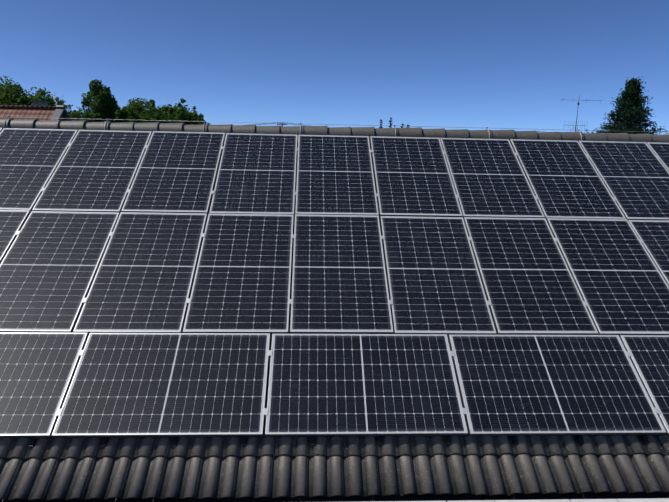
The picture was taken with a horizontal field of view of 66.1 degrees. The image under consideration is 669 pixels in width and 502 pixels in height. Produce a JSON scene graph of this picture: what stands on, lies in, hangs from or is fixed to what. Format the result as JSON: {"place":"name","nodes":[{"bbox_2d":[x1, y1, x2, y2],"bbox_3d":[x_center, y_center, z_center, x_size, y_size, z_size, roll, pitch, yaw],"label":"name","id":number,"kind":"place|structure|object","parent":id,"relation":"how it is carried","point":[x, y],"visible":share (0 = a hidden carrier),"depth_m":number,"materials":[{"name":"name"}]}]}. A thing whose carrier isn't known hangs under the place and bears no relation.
{"place":"outdoors","nodes":[
{"label":"outdoors","id":0,"kind":"place"},
{"bbox_2d":[0,96,71,120],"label":"neighbour house","id":1,"kind":"structure","parent":0,"point":[60,110],"depth_m":24.44,"materials":[{"name":"grey"}]},
{"bbox_2d":[0,109,54,120],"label":"neighbour roof","id":2,"kind":"structure","parent":1,"relation":"attached to","point":[42,115],"depth_m":24.22,"materials":[{"name":"orange tile"}]},
{"bbox_2d":[0,0,668,134],"label":"sky","id":3,"kind":"structure","parent":0,"point":[433,64],"materials":[{"name":"blue"}]},
{"bbox_2d":[15,143,660,417],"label":"clamps","id":4,"kind":"object","parent":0,"point":[269,354],"visible":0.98,"depth_m":5.46,"materials":[{"name":"silver metal"}]},
{"bbox_2d":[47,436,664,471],"bbox_3d":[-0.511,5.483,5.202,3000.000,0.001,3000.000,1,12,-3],"label":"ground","id":5,"kind":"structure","parent":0,"point":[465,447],"depth_m":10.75,"materials":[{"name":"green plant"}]},
{"bbox_2d":[0,76,79,120],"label":"oak tree","id":6,"kind":"object","parent":5,"relation":"on","point":[10,94],"visible":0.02,"depth_m":55.78,"materials":[{"name":"green plant"}]},
{"bbox_2d":[70,79,123,122],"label":"poplar tree","id":7,"kind":"object","parent":5,"relation":"on","point":[103,105],"visible":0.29,"depth_m":44.52,"materials":[{"name":"green plant"}]},
{"bbox_2d":[112,97,185,124],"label":"maple tree","id":8,"kind":"object","parent":5,"relation":"on","point":[134,111],"visible":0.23,"depth_m":46.59,"materials":[{"name":"green plant"}]},
{"bbox_2d":[151,98,206,124],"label":"maple tree","id":9,"kind":"object","parent":5,"relation":"on","point":[182,114],"visible":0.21,"depth_m":48.92,"materials":[{"name":"green plant"}]},
{"bbox_2d":[186,106,210,124],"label":"maple tree","id":10,"kind":"object","parent":5,"relation":"on","point":[194,107],"visible":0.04,"depth_m":51.52,"materials":[{"name":"green plant"}]},
{"bbox_2d":[561,95,600,131],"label":"radio mast antennas","id":11,"kind":"object","parent":5,"relation":"on","point":[575,125],"visible":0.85,"depth_m":45.55,"materials":[{"name":"grey metal"}]},
{"bbox_2d":[584,76,666,134],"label":"pine tree","id":12,"kind":"object","parent":5,"relation":"on","point":[632,112],"visible":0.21,"depth_m":40.88,"materials":[{"name":"green plant"}]},
{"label":"house walls","id":13,"kind":"object","parent":5,"relation":"on","visible":0},
{"bbox_2d":[0,130,668,500],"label":"roof tiles","id":14,"kind":"object","parent":13,"relation":"attached to","point":[158,468],"visible":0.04,"depth_m":4.33,"materials":[{"name":"tile"}]},
{"bbox_2d":[0,432,666,447],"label":"pv roof hooks","id":15,"kind":"object","parent":14,"relation":"on","point":[644,437],"visible":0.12,"depth_m":4.48,"materials":[{"name":"silver metal"}]},
{"bbox_2d":[0,210,30,263],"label":"solar panel","id":16,"kind":"object","parent":15,"relation":"attached to","point":[12,222],"visible":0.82,"depth_m":6.01,"materials":[{"name":"black glass"}]},
{"bbox_2d":[0,128,77,211],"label":"solar panel","id":17,"kind":"object","parent":15,"relation":"attached to","point":[30,159],"visible":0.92,"depth_m":6.88,"materials":[{"name":"black glass"}]},
{"bbox_2d":[0,332,88,437],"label":"solar panel","id":18,"kind":"object","parent":15,"relation":"attached to","point":[37,371],"visible":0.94,"depth_m":4.67,"materials":[{"name":"black glass"}]},
{"bbox_2d":[0,211,119,332],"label":"solar panel","id":19,"kind":"object","parent":15,"relation":"attached to","point":[50,264],"visible":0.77,"depth_m":5.58,"materials":[{"name":"black glass"}]},
{"bbox_2d":[32,130,151,212],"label":"solar panel","id":20,"kind":"object","parent":15,"relation":"attached to","point":[95,170],"visible":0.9,"depth_m":6.77,"materials":[{"name":"black glass"}]},
{"bbox_2d":[73,212,206,333],"bbox_3d":[-2.061,0.176,5.680,1.038,0.038,1.755,1,46,-3],"label":"solar panel","id":21,"kind":"object","parent":15,"relation":"attached to","point":[143,279],"visible":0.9,"depth_m":5.57,"materials":[{"name":"black glass"}]},
{"bbox_2d":[52,333,269,436],"bbox_3d":[-1.503,1.192,4.717,1.755,0.038,1.038,1,46,-3],"label":"solar panel","id":22,"kind":"object","parent":15,"relation":"attached to","point":[162,384],"visible":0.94,"depth_m":4.66,"materials":[{"name":"black glass"}]},
{"bbox_2d":[121,131,224,213],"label":"solar panel","id":23,"kind":"object","parent":15,"relation":"attached to","point":[176,172],"visible":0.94,"depth_m":6.82,"materials":[{"name":"black glass"}]},
{"bbox_2d":[183,214,293,333],"bbox_3d":[-1.003,0.186,5.731,1.038,0.038,1.755,1,46,-3],"label":"solar panel","id":24,"kind":"object","parent":15,"relation":"attached to","point":[242,281],"visible":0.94,"depth_m":5.61,"materials":[{"name":"black glass"}]},
{"bbox_2d":[209,133,296,214],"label":"solar panel","id":25,"kind":"object","parent":15,"relation":"attached to","point":[256,174],"visible":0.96,"depth_m":6.87,"materials":[{"name":"black glass"}]},
{"bbox_2d":[295,135,378,214],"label":"solar panel","id":26,"kind":"object","parent":15,"relation":"attached to","point":[335,175],"visible":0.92,"depth_m":6.92,"materials":[{"name":"black glass"}]},
{"bbox_2d":[290,214,392,333],"bbox_3d":[0.053,0.194,5.778,1.038,0.037,1.755,1,46,-3],"label":"solar panel","id":27,"kind":"object","parent":15,"relation":"attached to","point":[339,282],"visible":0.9,"depth_m":5.66,"materials":[{"name":"black glass"}]},
{"bbox_2d":[370,136,461,216],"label":"solar panel","id":28,"kind":"object","parent":15,"relation":"attached to","point":[413,178],"visible":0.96,"depth_m":6.96,"materials":[{"name":"black glass"}]},
{"bbox_2d":[380,216,496,334],"bbox_3d":[1.110,0.213,5.827,1.038,0.037,1.755,1,46,-3],"label":"solar panel","id":29,"kind":"object","parent":15,"relation":"attached to","point":[434,282],"visible":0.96,"depth_m":5.71,"materials":[{"name":"black glass"}]},
{"bbox_2d":[440,138,544,217],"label":"solar panel","id":30,"kind":"object","parent":15,"relation":"attached to","point":[488,177],"visible":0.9,"depth_m":7.02,"materials":[{"name":"black glass"}]},
{"bbox_2d":[464,217,597,334],"bbox_3d":[2.167,0.222,5.878,1.038,0.038,1.755,1,46,-3],"label":"solar panel","id":31,"kind":"object","parent":15,"relation":"attached to","point":[529,285],"visible":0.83,"depth_m":5.76,"materials":[{"name":"black glass"}]},
{"bbox_2d":[448,335,666,435],"bbox_3d":[2.044,1.235,4.879,1.755,0.037,1.038,1,46,-3],"label":"solar panel","id":32,"kind":"object","parent":15,"relation":"attached to","point":[550,384],"visible":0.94,"depth_m":4.82,"materials":[{"name":"black glass"}]},
{"bbox_2d":[510,139,625,218],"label":"solar panel","id":33,"kind":"object","parent":15,"relation":"attached to","point":[563,177],"visible":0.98,"depth_m":7.07,"materials":[{"name":"black glass"}]},
{"bbox_2d":[546,218,668,335],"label":"solar panel","id":34,"kind":"object","parent":15,"relation":"attached to","point":[621,284],"visible":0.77,"depth_m":5.85,"materials":[{"name":"black glass"}]},
{"bbox_2d":[578,141,668,219],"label":"solar panel","id":35,"kind":"object","parent":15,"relation":"attached to","point":[634,176],"visible":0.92,"depth_m":7.21,"materials":[{"name":"black glass"}]},
{"bbox_2d":[619,335,668,434],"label":"solar panel","id":36,"kind":"object","parent":15,"relation":"attached to","point":[649,358],"visible":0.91,"depth_m":5.03,"materials":[{"name":"black glass"}]},
{"bbox_2d":[628,220,668,285],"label":"solar panel","id":37,"kind":"object","parent":15,"relation":"attached to","point":[653,235],"visible":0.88,"depth_m":6.31,"materials":[{"name":"black glass"}]},
{"bbox_2d":[646,142,668,171],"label":"solar panel","id":38,"kind":"object","parent":15,"relation":"attached to","point":[661,150],"visible":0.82,"depth_m":7.69,"materials":[{"name":"black glass"}]},
{"bbox_2d":[0,118,668,142],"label":"ridge caps","id":39,"kind":"object","parent":14,"relation":"on","point":[293,130],"visible":0.77,"depth_m":7.82,"materials":[{"name":"concrete"}]},
{"bbox_2d":[4,116,668,140],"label":"ridge lightning conductor","id":40,"kind":"object","parent":39,"relation":"on","point":[331,124],"visible":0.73,"depth_m":7.86,"materials":[{"name":"silver metal"}]},
{"bbox_2d":[265,334,467,435],"bbox_3d":[0.271,1.214,4.801,1.755,0.038,1.038,1,46,-3],"label":"solar panel","id":41,"kind":"object","parent":14,"relation":"on","point":[358,384],"visible":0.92,"depth_m":4.74,"materials":[{"name":"black glass"}]},
{"bbox_2d":[0,484,668,501],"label":"gutter","id":42,"kind":"object","parent":13,"relation":"attached to","point":[533,496],"visible":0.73,"depth_m":4.24,"materials":[{"name":"grey metal"}]},
{"bbox_2d":[251,122,539,131],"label":"utility wires","id":43,"kind":"object","parent":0,"point":[293,124],"visible":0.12,"depth_m":82.19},
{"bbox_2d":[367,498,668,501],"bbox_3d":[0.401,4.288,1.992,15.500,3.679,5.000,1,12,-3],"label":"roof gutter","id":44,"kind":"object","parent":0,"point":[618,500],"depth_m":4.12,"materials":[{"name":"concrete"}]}
]}

